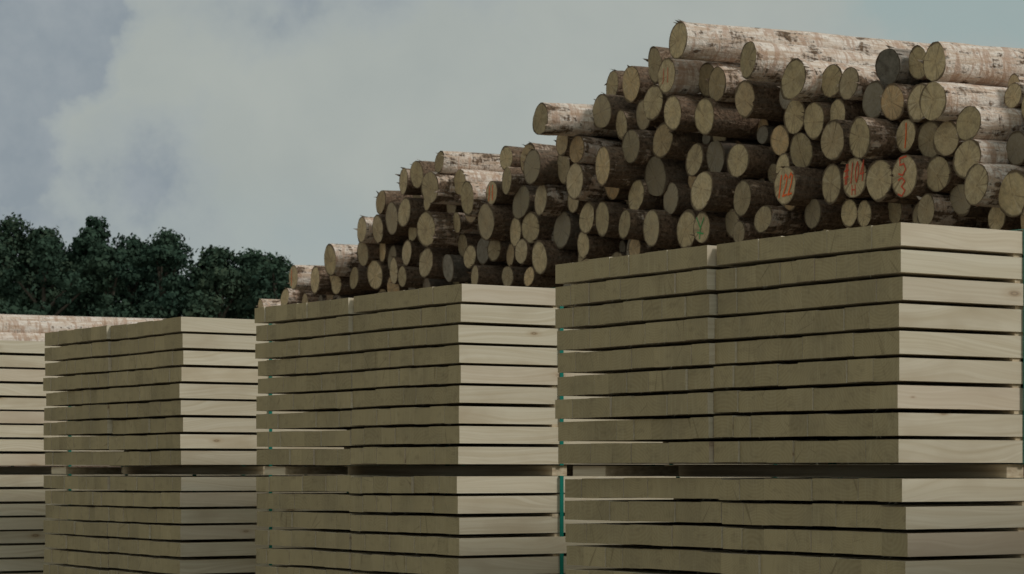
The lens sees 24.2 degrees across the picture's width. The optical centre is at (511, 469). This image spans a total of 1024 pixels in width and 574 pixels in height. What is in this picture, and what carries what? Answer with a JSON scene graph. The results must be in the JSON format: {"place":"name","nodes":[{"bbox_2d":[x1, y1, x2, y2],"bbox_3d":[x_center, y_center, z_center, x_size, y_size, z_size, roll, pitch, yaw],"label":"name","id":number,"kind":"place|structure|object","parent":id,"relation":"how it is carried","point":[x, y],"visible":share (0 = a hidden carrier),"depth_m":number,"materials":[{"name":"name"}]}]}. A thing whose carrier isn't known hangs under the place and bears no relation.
{"place":"outdoors","nodes":[
{"label":"outdoors","id":0,"kind":"place"},
{"bbox_2d":[0,0,1023,316],"label":"sky","id":1,"kind":"structure","parent":0,"point":[272,126],"materials":[{"name":"grey"}]},
{"label":"ground","id":2,"kind":"structure","parent":0,"visible":0},
{"bbox_2d":[0,314,162,466],"bbox_3d":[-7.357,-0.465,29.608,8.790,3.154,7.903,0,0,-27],"label":"log pile","id":3,"kind":"object","parent":2,"relation":"on","point":[13,327],"visible":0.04,"depth_m":26.73,"materials":[{"name":"brown wood"}]},
{"bbox_2d":[0,340,283,573],"bbox_3d":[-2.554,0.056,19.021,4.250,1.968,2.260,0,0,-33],"label":"lumber stack","id":4,"kind":"object","parent":2,"relation":"on","point":[23,504],"visible":0.06,"depth_m":17.11,"materials":[{"name":"brown wood"}]},
{"bbox_2d":[0,212,293,318],"bbox_3d":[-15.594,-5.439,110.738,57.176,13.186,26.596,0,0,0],"label":"tree line","id":5,"kind":"object","parent":2,"relation":"on","point":[92,273],"visible":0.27,"depth_m":101.78,"materials":[{"name":"green plant"}]},
{"bbox_2d":[43,317,527,573],"bbox_3d":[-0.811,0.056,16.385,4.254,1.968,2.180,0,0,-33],"label":"lumber stack","id":6,"kind":"object","parent":2,"relation":"on","point":[169,404],"visible":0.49,"depth_m":14.81,"materials":[{"name":"brown wood"}]},
{"bbox_2d":[255,284,904,573],"bbox_3d":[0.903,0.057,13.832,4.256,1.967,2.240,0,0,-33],"label":"lumber stack","id":7,"kind":"object","parent":2,"relation":"on","point":[438,402],"visible":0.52,"depth_m":12.25,"materials":[{"name":"brown wood"}]},
{"bbox_2d":[257,19,1023,466],"bbox_3d":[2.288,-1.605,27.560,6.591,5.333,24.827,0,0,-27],"label":"log pile","id":8,"kind":"object","parent":2,"relation":"on","point":[699,135],"visible":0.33,"depth_m":22.62,"materials":[{"name":"brown wood"}]},
{"bbox_2d":[555,222,1023,573],"bbox_3d":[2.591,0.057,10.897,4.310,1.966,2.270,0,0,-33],"label":"lumber stack","id":9,"kind":"object","parent":2,"relation":"on","point":[810,365],"visible":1,"depth_m":9.38,"materials":[{"name":"brown wood"}]}
]}

